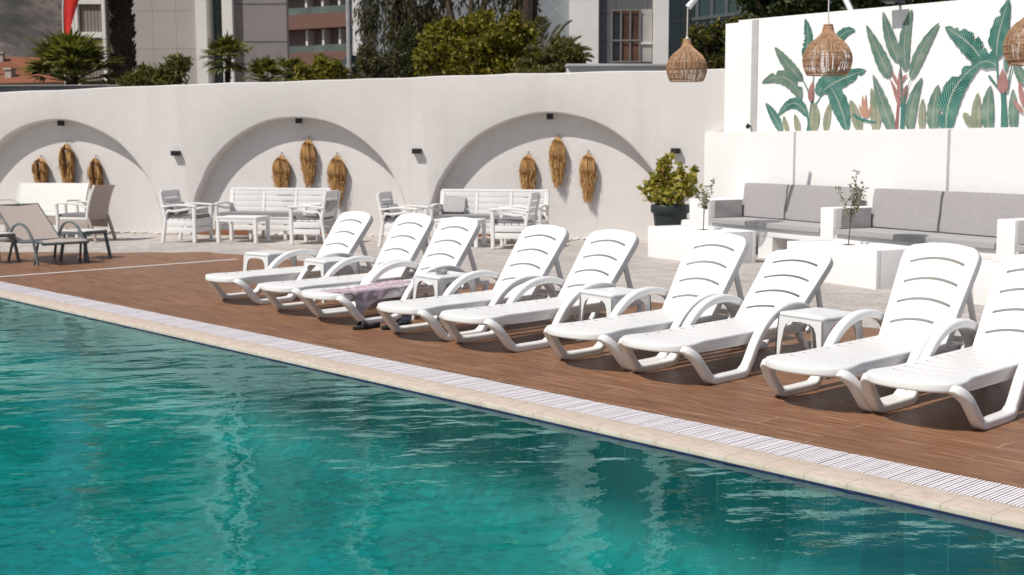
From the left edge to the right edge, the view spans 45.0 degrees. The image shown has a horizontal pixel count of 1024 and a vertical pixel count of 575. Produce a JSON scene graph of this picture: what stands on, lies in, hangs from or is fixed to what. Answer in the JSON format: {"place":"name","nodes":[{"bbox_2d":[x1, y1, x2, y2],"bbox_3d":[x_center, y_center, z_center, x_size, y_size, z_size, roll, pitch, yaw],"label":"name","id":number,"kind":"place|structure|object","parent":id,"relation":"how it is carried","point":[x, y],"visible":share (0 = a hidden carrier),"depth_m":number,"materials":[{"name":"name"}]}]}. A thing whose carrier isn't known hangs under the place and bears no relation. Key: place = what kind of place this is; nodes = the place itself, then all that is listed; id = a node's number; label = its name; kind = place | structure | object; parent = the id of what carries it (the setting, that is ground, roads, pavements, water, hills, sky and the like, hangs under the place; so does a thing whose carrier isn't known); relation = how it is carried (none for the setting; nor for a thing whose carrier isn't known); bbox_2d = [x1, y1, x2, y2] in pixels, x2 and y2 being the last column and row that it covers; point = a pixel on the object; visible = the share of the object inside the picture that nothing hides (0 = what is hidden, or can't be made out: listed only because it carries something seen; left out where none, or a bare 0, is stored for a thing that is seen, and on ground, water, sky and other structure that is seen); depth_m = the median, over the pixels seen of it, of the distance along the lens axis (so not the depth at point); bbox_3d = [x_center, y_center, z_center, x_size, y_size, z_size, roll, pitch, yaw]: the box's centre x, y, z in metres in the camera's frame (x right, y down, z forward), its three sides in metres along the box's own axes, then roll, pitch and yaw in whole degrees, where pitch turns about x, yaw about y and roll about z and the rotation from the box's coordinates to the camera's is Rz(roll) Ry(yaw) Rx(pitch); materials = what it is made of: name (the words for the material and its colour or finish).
{"place":"outdoors","nodes":[
{"label":"outdoors","id":0,"kind":"place"},
{"bbox_2d":[0,52,43,66],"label":"tiled house","id":1,"kind":"structure","parent":0,"point":[15,60],"depth_m":119.92,"materials":[{"name":"tile"}]},
{"bbox_2d":[0,68,64,84],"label":"tiled house","id":2,"kind":"structure","parent":0,"point":[10,76],"depth_m":99.14,"materials":[{"name":"tile"}]},
{"bbox_2d":[0,0,70,56],"bbox_3d":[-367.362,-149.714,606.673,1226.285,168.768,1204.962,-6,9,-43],"label":"hill","id":3,"kind":"structure","parent":0,"point":[21,21],"depth_m":518.44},
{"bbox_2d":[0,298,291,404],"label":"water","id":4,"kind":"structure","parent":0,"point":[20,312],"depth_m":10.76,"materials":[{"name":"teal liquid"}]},
{"bbox_2d":[71,0,288,85],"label":"panelled building","id":5,"kind":"structure","parent":0,"point":[165,28],"depth_m":54.07,"materials":[{"name":"concrete"}]},
{"bbox_2d":[288,0,352,75],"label":"terrace hotel","id":6,"kind":"structure","parent":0,"point":[317,27],"depth_m":97.40,"materials":[{"name":"paint"}]},
{"bbox_2d":[0,231,984,335],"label":"paving","id":7,"kind":"structure","parent":0,"point":[645,270],"depth_m":17.00,"materials":[{"name":"stone"}]},
{"bbox_2d":[0,182,90,236],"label":"sofa","id":8,"kind":"object","parent":7,"relation":"on","point":[47,197],"visible":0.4,"depth_m":21.09,"materials":[{"name":"white fabric"}]},
{"bbox_2d":[55,184,116,241],"bbox_3d":[-6.807,-1.199,19.755,0.781,0.902,0.605,1,7,14],"label":"armchair","id":9,"kind":"object","parent":7,"relation":"on","point":[97,206],"visible":0.95,"depth_m":19.56,"materials":[{"name":"beige fabric"}]},
{"bbox_2d":[158,189,213,242],"bbox_3d":[-5.138,-1.136,19.524,0.636,0.812,0.610,1,7,14],"label":"slatted armchair","id":10,"kind":"object","parent":7,"relation":"on","point":[194,225],"visible":0.88,"depth_m":19.32,"materials":[{"name":"white paint"}]},
{"bbox_2d":[215,215,269,242],"bbox_3d":[-4.208,-0.917,19.360,0.690,0.400,0.495,1,7,14],"label":"coffee table","id":11,"kind":"object","parent":7,"relation":"on","point":[254,219],"visible":1,"depth_m":19.20,"materials":[{"name":"white paint"}]},
{"bbox_2d":[214,188,331,240],"bbox_3d":[-3.850,-1.195,19.992,1.810,0.812,0.636,1,7,14],"label":"slatted sofa","id":12,"kind":"object","parent":7,"relation":"on","point":[245,193],"visible":0.56,"depth_m":20.17,"materials":[{"name":"white paint"}]},
{"bbox_2d":[219,211,309,216],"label":"seat cushion","id":13,"kind":"object","parent":12,"relation":"on","point":[276,213],"visible":0.6,"depth_m":19.83,"materials":[{"name":"grey fabric"}]},
{"bbox_2d":[287,190,340,243],"bbox_3d":[-3.032,-1.086,19.027,0.636,0.812,0.610,1,7,14],"label":"slatted armchair","id":14,"kind":"object","parent":7,"relation":"on","point":[306,228],"visible":0.82,"depth_m":18.80,"materials":[{"name":"white paint"}]},
{"bbox_2d":[0,69,724,240],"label":"arched wall","id":15,"kind":"structure","parent":7,"relation":"on","point":[627,129],"depth_m":20.08,"materials":[{"name":"white paint"}]},
{"bbox_2d":[32,155,47,182],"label":"dried grass bundle","id":16,"kind":"object","parent":15,"relation":"attached to","point":[39,177],"visible":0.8,"depth_m":21.75,"materials":[{"name":"brown plant"}]},
{"bbox_2d":[57,141,74,182],"bbox_3d":[-7.808,-2.099,21.648,0.344,0.923,0.167,1,7,14],"label":"dried grass bundle","id":17,"kind":"object","parent":15,"relation":"attached to","point":[67,174],"visible":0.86,"depth_m":21.61,"materials":[{"name":"brown plant"}]},
{"bbox_2d":[87,155,102,190],"bbox_3d":[-7.261,-1.840,21.540,0.277,0.926,0.172,1,7,14],"label":"dried grass bundle","id":18,"kind":"object","parent":15,"relation":"attached to","point":[94,174],"visible":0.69,"depth_m":21.49,"materials":[{"name":"brown plant"}]},
{"bbox_2d":[271,152,291,195],"bbox_3d":[-3.853,-1.865,20.691,0.369,0.793,0.171,1,7,14],"label":"dried grass bundle","id":19,"kind":"object","parent":15,"relation":"attached to","point":[281,174],"visible":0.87,"depth_m":20.66,"materials":[{"name":"brown plant"}]},
{"bbox_2d":[299,136,316,187],"bbox_3d":[-3.395,-2.080,20.555,0.312,0.870,0.165,1,7,14],"label":"dried grass bundle","id":20,"kind":"object","parent":15,"relation":"attached to","point":[308,156],"visible":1,"depth_m":20.52,"materials":[{"name":"brown plant"}]},
{"bbox_2d":[327,152,346,204],"bbox_3d":[-2.903,-1.789,20.461,0.364,0.888,0.176,1,7,14],"label":"dried grass bundle","id":21,"kind":"object","parent":15,"relation":"attached to","point":[336,172],"visible":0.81,"depth_m":20.42,"materials":[{"name":"brown plant"}]},
{"bbox_2d":[518,151,536,197],"bbox_3d":[0.245,-1.763,19.681,0.338,0.812,0.176,1,7,14],"label":"dried grass bundle","id":22,"kind":"object","parent":15,"relation":"attached to","point":[527,170],"visible":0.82,"depth_m":19.64,"materials":[{"name":"yellow plant"}]},
{"bbox_2d":[548,134,565,188],"bbox_3d":[0.715,-1.997,19.542,0.305,0.867,0.168,1,7,14],"label":"dried grass bundle","id":23,"kind":"object","parent":15,"relation":"attached to","point":[557,154],"visible":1,"depth_m":19.51,"materials":[{"name":"yellow plant"}]},
{"bbox_2d":[578,150,597,203],"bbox_3d":[1.194,-1.740,19.451,0.309,0.851,0.171,1,7,14],"label":"dried grass bundle","id":24,"kind":"object","parent":15,"relation":"attached to","point":[587,171],"visible":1,"depth_m":19.42,"materials":[{"name":"yellow plant"}]},
{"bbox_2d":[376,191,428,246],"bbox_3d":[-1.627,-1.022,18.436,0.636,0.812,0.610,1,7,14],"label":"slatted armchair","id":25,"kind":"object","parent":7,"relation":"on","point":[380,196],"visible":0.54,"depth_m":18.23,"materials":[{"name":"white paint"}]},
{"bbox_2d":[433,218,485,247],"bbox_3d":[-0.778,-0.818,18.405,0.690,0.400,0.495,1,7,14],"label":"coffee table","id":26,"kind":"object","parent":7,"relation":"on","point":[482,221],"visible":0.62,"depth_m":18.33,"materials":[{"name":"white paint"}]},
{"bbox_2d":[429,189,549,243],"bbox_3d":[-0.340,-1.095,19.028,1.770,0.812,0.636,1,7,14],"label":"slatted sofa","id":27,"kind":"object","parent":7,"relation":"on","point":[543,209],"visible":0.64,"depth_m":19.21,"materials":[{"name":"white paint"}]},
{"bbox_2d":[434,214,543,219],"bbox_3d":[-0.349,-1.089,18.992,1.628,0.059,0.470,1,7,14],"label":"seat cushion","id":28,"kind":"object","parent":27,"relation":"on","point":[486,216],"visible":0.58,"depth_m":18.87,"materials":[{"name":"grey fabric"}]},
{"bbox_2d":[442,197,467,213],"bbox_3d":[-0.894,-1.276,19.353,0.368,0.280,0.128,1,-27,14],"label":"scatter pillow","id":29,"kind":"object","parent":28,"relation":"on","point":[454,205],"visible":0.92,"depth_m":19.29,"materials":[{"name":"grey fabric"}]},
{"bbox_2d":[489,192,540,248],"bbox_3d":[0.051,-0.982,18.045,0.636,0.812,0.610,1,7,14],"label":"slatted armchair","id":30,"kind":"object","parent":7,"relation":"on","point":[501,231],"visible":0.88,"depth_m":17.83,"materials":[{"name":"white paint"}]},
{"bbox_2d":[636,152,702,225],"bbox_3d":[2.291,-1.316,18.259,0.634,1.402,1.092,-6,9,-43],"label":"potted shrub","id":31,"kind":"object","parent":7,"relation":"on","point":[671,189],"visible":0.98,"depth_m":18.09,"materials":[{"name":"green plant"}]},
{"bbox_2d":[648,225,755,263],"bbox_3d":[2.468,-0.524,16.206,0.700,0.500,1.450,-3,7,-26],"label":"planter box","id":32,"kind":"object","parent":7,"relation":"on","point":[669,242],"visible":0.53,"depth_m":16.15,"materials":[{"name":"white paint"}]},
{"bbox_2d":[689,179,714,228],"bbox_3d":[2.487,-1.095,16.099,0.297,0.690,0.316,-1,7,-7],"label":"sapling","id":33,"kind":"object","parent":32,"relation":"on","point":[704,201],"visible":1,"depth_m":16.09,"materials":[{"name":"green plant"}]},
{"bbox_2d":[681,198,819,257],"bbox_3d":[3.449,-0.775,16.972,0.839,0.816,3.340,-3,7,-26],"label":"masonry bench","id":34,"kind":"object","parent":7,"relation":"on","point":[769,241],"visible":0.28,"depth_m":16.42,"materials":[{"name":"white paint"}]},
{"bbox_2d":[709,216,820,232],"bbox_3d":[3.636,-0.848,16.512,0.780,0.076,2.338,-3,7,-26],"label":"seat cushion","id":35,"kind":"object","parent":34,"relation":"on","point":[794,225],"visible":0.65,"depth_m":16.40,"materials":[{"name":"grey fabric"}]},
{"bbox_2d":[711,199,741,216],"bbox_3d":[3.031,-1.117,17.455,0.470,0.249,0.098,-3,7,-26],"label":"side cushion","id":36,"kind":"object","parent":35,"relation":"on","point":[727,208],"visible":1,"depth_m":17.40,"materials":[{"name":"grey fabric"}]},
{"bbox_2d":[742,183,788,219],"bbox_3d":[3.553,-1.207,17.207,0.150,0.478,0.953,4,4,-27],"label":"back cushion","id":37,"kind":"object","parent":35,"relation":"on","point":[764,200],"visible":0.94,"depth_m":17.13,"materials":[{"name":"grey fabric"}]},
{"bbox_2d":[785,185,861,222],"bbox_3d":[4.059,-1.090,16.186,0.150,0.478,1.293,4,4,-27],"label":"back cushion","id":38,"kind":"object","parent":35,"relation":"on","point":[806,202],"visible":0.71,"depth_m":16.24,"materials":[{"name":"grey fabric"}]},
{"bbox_2d":[787,239,908,288],"bbox_3d":[3.763,-0.226,13.594,0.700,0.500,1.450,-3,7,-26],"label":"planter box","id":39,"kind":"object","parent":7,"relation":"on","point":[869,265],"visible":0.56,"depth_m":13.10,"materials":[{"name":"white paint"}]},
{"bbox_2d":[835,170,867,243],"bbox_3d":[3.745,-0.876,13.568,0.231,0.828,0.386,-3,7,-26],"label":"sapling","id":40,"kind":"object","parent":39,"relation":"on","point":[854,201],"visible":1,"depth_m":13.56,"materials":[{"name":"green plant"}]},
{"bbox_2d":[704,127,1023,205],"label":"wall","id":41,"kind":"structure","parent":7,"relation":"on","point":[986,160],"depth_m":15.61,"materials":[{"name":"white paint"}]},
{"bbox_2d":[724,0,1023,131],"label":"mural wall","id":42,"kind":"structure","parent":7,"relation":"on","point":[938,65],"depth_m":16.52,"materials":[{"name":"white paint"}]},
{"bbox_2d":[820,206,995,260],"bbox_3d":[4.795,-0.466,14.258,0.839,0.816,2.750,-3,7,-26],"label":"masonry bench","id":43,"kind":"object","parent":7,"relation":"on","point":[828,227],"visible":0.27,"depth_m":15.05,"materials":[{"name":"white paint"}]},
{"bbox_2d":[834,227,996,248],"bbox_3d":[4.821,-0.576,14.124,0.780,0.076,2.478,-3,7,-26],"label":"seat cushion","id":44,"kind":"object","parent":43,"relation":"on","point":[977,241],"visible":0.83,"depth_m":13.99,"materials":[{"name":"grey fabric"}]},
{"bbox_2d":[836,207,870,227],"bbox_3d":[4.184,-0.852,15.129,0.470,0.249,0.098,-3,7,-26],"label":"side cushion","id":45,"kind":"object","parent":44,"relation":"on","point":[862,218],"visible":0.91,"depth_m":15.08,"materials":[{"name":"grey fabric"}]},
{"bbox_2d":[871,188,944,231],"bbox_3d":[4.747,-0.932,14.798,0.150,0.478,1.118,4,4,-27],"label":"back cushion","id":46,"kind":"object","parent":44,"relation":"on","point":[910,209],"visible":0.97,"depth_m":14.72,"materials":[{"name":"grey fabric"}]},
{"bbox_2d":[939,191,1023,236],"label":"back cushion","id":47,"kind":"object","parent":44,"relation":"on","point":[974,213],"visible":0.88,"depth_m":13.76,"materials":[{"name":"grey fabric"}]},
{"bbox_2d":[973,259,1001,304],"bbox_3d":[4.978,0.053,11.143,0.700,0.500,1.450,-3,7,-26],"label":"planter box","id":48,"kind":"object","parent":7,"relation":"on","point":[984,278],"visible":0.16,"depth_m":11.53,"materials":[{"name":"white paint"}]},
{"bbox_2d":[996,218,1023,259],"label":"masonry bench","id":49,"kind":"object","parent":7,"relation":"on","point":[1007,236],"visible":0.45,"depth_m":12.71,"materials":[{"name":"white paint"}]},
{"bbox_2d":[0,301,1023,574],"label":"pool basin","id":50,"kind":"object","parent":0,"point":[132,457],"visible":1,"depth_m":7.08,"materials":[{"name":"teal tile"}]},
{"bbox_2d":[0,297,1023,538],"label":"pool rim tiles","id":51,"kind":"object","parent":50,"relation":"attached to","point":[936,514],"visible":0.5,"depth_m":6.43,"materials":[{"name":"tile"}]},
{"bbox_2d":[0,252,1023,488],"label":"pool deck","id":52,"kind":"structure","parent":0,"point":[933,431],"depth_m":8.26,"materials":[{"name":"brown wood"}]},
{"bbox_2d":[0,232,20,261],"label":"grey side table","id":53,"kind":"object","parent":52,"relation":"on","point":[7,234],"visible":1,"depth_m":16.02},
{"bbox_2d":[0,203,89,265],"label":"sun lounger","id":54,"kind":"object","parent":52,"relation":"on","point":[29,223],"visible":0.98,"depth_m":16.42,"materials":[{"name":"beige fabric"}]},
{"bbox_2d":[59,228,111,260],"bbox_3d":[-5.716,-0.579,16.556,0.482,0.389,0.482,3,7,27],"label":"grey side table","id":55,"kind":"object","parent":52,"relation":"on","point":[85,232],"visible":0.94,"depth_m":16.45,"materials":[{"name":"metal"}]},
{"bbox_2d":[0,259,237,276],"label":"deck inlay strip","id":56,"kind":"object","parent":52,"relation":"on","point":[117,268],"visible":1,"depth_m":15.20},
{"bbox_2d":[242,250,296,290],"bbox_3d":[-2.513,-0.173,12.863,0.416,0.403,0.416,5,8,38],"label":"side table","id":57,"kind":"object","parent":52,"relation":"on","point":[267,257],"visible":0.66,"depth_m":12.73,"materials":[{"name":"white plastic"}]},
{"bbox_2d":[205,211,372,304],"bbox_3d":[-2.172,-0.316,12.300,0.662,0.824,1.865,6,9,44],"label":"sun lounger","id":58,"kind":"object","parent":52,"relation":"on","point":[348,230],"visible":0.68,"depth_m":12.40,"materials":[{"name":"white plastic"}]},
{"bbox_2d":[304,256,358,302],"bbox_3d":[-1.767,-0.084,12.074,0.416,0.403,0.416,-6,8,-39],"label":"side table","id":59,"kind":"object","parent":52,"relation":"on","point":[324,264],"visible":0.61,"depth_m":11.94,"materials":[{"name":"white plastic"}]},
{"bbox_2d":[260,213,434,313],"bbox_3d":[-1.481,-0.238,11.510,1.865,0.846,0.662,-7,9,-44],"label":"sun lounger","id":60,"kind":"object","parent":52,"relation":"on","point":[404,232],"visible":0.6,"depth_m":11.72,"materials":[{"name":"white plastic"}]},
{"bbox_2d":[353,321,379,329],"bbox_3d":[-1.196,0.304,10.171,0.270,0.067,0.106,-5,8,-38],"label":"sandal","id":61,"kind":"object","parent":52,"relation":"on","point":[364,325],"visible":1,"depth_m":10.13,"materials":[{"name":"black plastic"}]},
{"bbox_2d":[301,217,488,323],"bbox_3d":[-1.024,-0.174,10.970,0.662,0.839,1.865,6,9,44],"label":"sun lounger","id":62,"kind":"object","parent":52,"relation":"on","point":[450,234],"visible":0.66,"depth_m":11.22,"materials":[{"name":"white plastic"}]},
{"bbox_2d":[320,279,427,312],"bbox_3d":[-1.235,0.083,10.734,0.487,0.210,0.982,6,9,44],"label":"towel","id":63,"kind":"object","parent":62,"relation":"on","point":[366,296],"visible":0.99,"depth_m":10.51,"materials":[{"name":"fabric"}]},
{"bbox_2d":[411,271,475,324],"bbox_3d":[-0.581,0.079,10.632,0.416,0.403,0.416,-5,8,-37],"label":"side table","id":64,"kind":"object","parent":52,"relation":"on","point":[439,282],"visible":0.66,"depth_m":10.52,"materials":[{"name":"white plastic"}]},
{"bbox_2d":[376,224,568,340],"bbox_3d":[-0.276,-0.065,10.092,1.865,0.820,0.662,-7,9,-44],"label":"sun lounger","id":65,"kind":"object","parent":52,"relation":"on","point":[528,259],"visible":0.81,"depth_m":10.27,"materials":[{"name":"white plastic"}]},
{"bbox_2d":[0,289,1023,528],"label":"pool coping","id":66,"kind":"object","parent":52,"relation":"on","point":[964,505],"visible":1,"depth_m":6.56,"materials":[{"name":"stone"}]},
{"bbox_2d":[439,229,643,351],"bbox_3d":[0.251,-0.004,9.579,1.865,0.813,0.662,-6,9,-43],"label":"sun lounger","id":67,"kind":"object","parent":52,"relation":"on","point":[603,258],"visible":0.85,"depth_m":9.70,"materials":[{"name":"white plastic"}]},
{"bbox_2d":[576,287,651,341],"bbox_3d":[0.781,0.219,9.380,0.416,0.403,0.416,-5,8,-34],"label":"side table","id":68,"kind":"object","parent":52,"relation":"on","point":[610,297],"visible":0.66,"depth_m":9.29,"materials":[{"name":"white plastic"}]},
{"bbox_2d":[543,232,748,370],"bbox_3d":[1.010,0.067,8.833,1.865,0.839,0.662,-7,9,-44],"label":"sun lounger","id":69,"kind":"object","parent":52,"relation":"on","point":[705,262],"visible":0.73,"depth_m":9.04,"materials":[{"name":"white plastic"}]},
{"bbox_2d":[618,249,832,384],"bbox_3d":[1.474,0.168,8.357,1.868,0.745,0.662,-7,9,-44],"label":"sun lounger","id":70,"kind":"object","parent":52,"relation":"on","point":[789,279],"visible":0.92,"depth_m":8.46,"materials":[{"name":"white plastic"}]},
{"bbox_2d":[774,307,862,379],"bbox_3d":[2.023,0.359,8.140,0.416,0.403,0.416,-5,8,-35],"label":"side table","id":71,"kind":"object","parent":52,"relation":"on","point":[822,322],"visible":0.69,"depth_m":8.05,"materials":[{"name":"white plastic"}]},
{"bbox_2d":[760,243,981,411],"bbox_3d":[2.245,0.201,7.533,1.865,0.864,0.662,-6,9,-43],"label":"sun lounger","id":72,"kind":"object","parent":52,"relation":"on","point":[914,317],"visible":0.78,"depth_m":7.75,"materials":[{"name":"white plastic"}]},
{"bbox_2d":[860,254,1023,429],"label":"sun lounger","id":73,"kind":"object","parent":52,"relation":"on","point":[993,354],"visible":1,"depth_m":6.96,"materials":[{"name":"white plastic"}]},
{"bbox_2d":[503,0,594,61],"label":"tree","id":74,"kind":"object","parent":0,"point":[530,7],"visible":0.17,"depth_m":28.23,"materials":[{"name":"green plant"}]},
{"bbox_2d":[352,0,761,77],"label":"grey clad building","id":75,"kind":"structure","parent":0,"point":[631,31],"depth_m":46.60,"materials":[{"name":"concrete"}]},
{"bbox_2d":[610,9,641,62],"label":"window","id":76,"kind":"structure","parent":75,"relation":"in","point":[625,40],"depth_m":46.55,"materials":[{"name":"glass"}]},
{"bbox_2d":[640,9,651,61],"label":"window","id":77,"kind":"structure","parent":75,"relation":"in","point":[646,14],"depth_m":46.57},
{"bbox_2d":[686,0,696,9],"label":"lamp pole","id":78,"kind":"object","parent":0,"point":[690,4],"visible":1,"depth_m":15.30,"materials":[{"name":"metal"}]},
{"bbox_2d":[666,7,706,81],"bbox_3d":[2.179,-3.036,15.391,0.516,0.930,0.516,-6,9,-43],"label":"rattan pendant","id":79,"kind":"object","parent":78,"relation":"hanging from","point":[686,50],"visible":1,"depth_m":15.29,"materials":[{"name":"wicker"}]},
{"bbox_2d":[802,0,852,75],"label":"rattan pendant","id":80,"kind":"object","parent":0,"point":[824,39],"visible":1,"depth_m":12.71,"materials":[{"name":"wicker"}]},
{"bbox_2d":[1003,17,1023,65],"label":"rattan pendant","id":81,"kind":"object","parent":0,"point":[1009,44],"visible":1,"depth_m":10.42,"materials":[{"name":"wicker"}]},
{"bbox_3d":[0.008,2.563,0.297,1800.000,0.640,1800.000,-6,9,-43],"label":"ground","id":82,"kind":"structure","parent":0,"visible":0},
{"bbox_2d":[0,62,31,74],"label":"tiled house","id":83,"kind":"structure","parent":82,"relation":"on","point":[8,65],"depth_m":108.44,"materials":[{"name":"tile"}]},
{"bbox_2d":[0,85,124,91],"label":"concrete parapet","id":84,"kind":"structure","parent":82,"relation":"on","point":[8,88],"depth_m":26.68,"materials":[{"name":"concrete"}]},
{"bbox_2d":[62,0,78,82],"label":"feather flag","id":85,"kind":"object","parent":82,"relation":"on","point":[70,6],"visible":0.65,"depth_m":33.35,"materials":[{"name":"red fabric"}]},
{"bbox_2d":[19,27,125,84],"bbox_3d":[-9.774,-3.359,27.860,2.526,4.882,2.552,0,7,0],"label":"fan palm","id":86,"kind":"object","parent":82,"relation":"on","point":[70,56],"visible":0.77,"depth_m":27.11,"materials":[{"name":"green plant"}]},
{"bbox_2d":[108,0,136,86],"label":"tall palm","id":87,"kind":"object","parent":82,"relation":"on","point":[122,28],"visible":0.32,"depth_m":46.92,"materials":[{"name":"brown plant"}]},
{"bbox_2d":[115,51,194,86],"bbox_3d":[-7.679,-2.954,26.820,1.677,4.274,0.975,0,7,0],"label":"oleander","id":88,"kind":"object","parent":82,"relation":"on","point":[161,75],"visible":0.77,"depth_m":26.48,"materials":[{"name":"green plant"}]},
{"bbox_2d":[197,30,255,82],"bbox_3d":[-7.285,-3.949,31.657,1.682,5.150,1.471,-5,8,-34],"label":"fan palm","id":89,"kind":"object","parent":82,"relation":"on","point":[222,46],"visible":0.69,"depth_m":31.23,"materials":[{"name":"green plant"}]},
{"bbox_2d":[241,55,286,81],"bbox_3d":[-5.964,-3.382,29.821,1.274,4.442,1.405,0,7,0],"label":"fan palm","id":90,"kind":"object","parent":82,"relation":"on","point":[259,68],"visible":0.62,"depth_m":29.38,"materials":[{"name":"green plant"}]},
{"bbox_2d":[269,54,309,81],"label":"fan palm","id":91,"kind":"object","parent":82,"relation":"on","point":[288,63],"visible":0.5,"depth_m":30.39,"materials":[{"name":"green plant"}]},
{"bbox_2d":[288,53,353,80],"bbox_3d":[-4.386,-3.246,28.691,1.558,4.404,0.814,0,7,0],"label":"shrub","id":92,"kind":"object","parent":82,"relation":"on","point":[334,68],"visible":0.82,"depth_m":28.35,"materials":[{"name":"green plant"}]},
{"bbox_2d":[342,0,359,74],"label":"street pole","id":93,"kind":"object","parent":82,"relation":"on","point":[349,59],"visible":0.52,"depth_m":29.48,"materials":[{"name":"metal"}]},
{"bbox_2d":[348,41,405,78],"bbox_3d":[-3.161,-3.404,28.881,1.419,4.666,1.100,0,7,0],"label":"shrub","id":94,"kind":"object","parent":82,"relation":"on","point":[368,62],"visible":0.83,"depth_m":28.47,"materials":[{"name":"green plant"}]},
{"bbox_2d":[393,22,427,77],"bbox_3d":[-2.375,-3.753,29.709,1.027,5.164,0.865,0,7,0],"label":"cypress","id":95,"kind":"object","parent":82,"relation":"on","point":[407,36],"visible":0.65,"depth_m":29.38,"materials":[{"name":"green plant"}]},
{"bbox_2d":[352,0,544,57],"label":"eucalyptus","id":96,"kind":"object","parent":82,"relation":"on","point":[401,12],"visible":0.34,"depth_m":35.19,"materials":[{"name":"green plant"}]},
{"bbox_2d":[410,8,546,76],"bbox_3d":[-0.700,-3.420,26.693,2.954,5.186,1.562,0,7,0],"label":"broadleaf tree","id":97,"kind":"object","parent":82,"relation":"on","point":[476,42],"visible":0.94,"depth_m":26.28,"materials":[{"name":"green plant"}]},
{"bbox_2d":[508,30,587,72],"bbox_3d":[0.788,-3.013,25.614,1.774,4.614,1.263,0,7,0],"label":"round shrub","id":98,"kind":"object","parent":82,"relation":"on","point":[558,54],"visible":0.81,"depth_m":25.39,"materials":[{"name":"green plant"}]},
{"bbox_2d":[565,64,666,72],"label":"concrete parapet","id":99,"kind":"structure","parent":82,"relation":"on","point":[571,68],"depth_m":24.64,"materials":[{"name":"concrete"}]},
{"bbox_2d":[679,12,757,69],"bbox_3d":[3.955,-2.887,23.806,1.530,4.762,0.880,0,7,0],"label":"broadleaf tree","id":100,"kind":"object","parent":82,"relation":"on","point":[708,36],"visible":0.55,"depth_m":23.50,"materials":[{"name":"green plant"}]},
{"bbox_2d":[729,0,856,18],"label":"evergreen tree","id":101,"kind":"object","parent":82,"relation":"on","point":[768,8],"visible":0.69,"depth_m":25.29,"materials":[{"name":"green plant"}]},
{"bbox_2d":[843,0,953,10],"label":"evergreen tree","id":102,"kind":"object","parent":82,"relation":"on","point":[862,4],"visible":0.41,"depth_m":26.21,"materials":[{"name":"green plant"}]},
{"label":"drain channel","id":103,"kind":"structure","parent":0,"visible":0},
{"bbox_2d":[0,281,1023,506],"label":"drain grate","id":104,"kind":"object","parent":103,"relation":"on","point":[979,488],"visible":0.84,"depth_m":6.95,"materials":[{"name":"plastic"}]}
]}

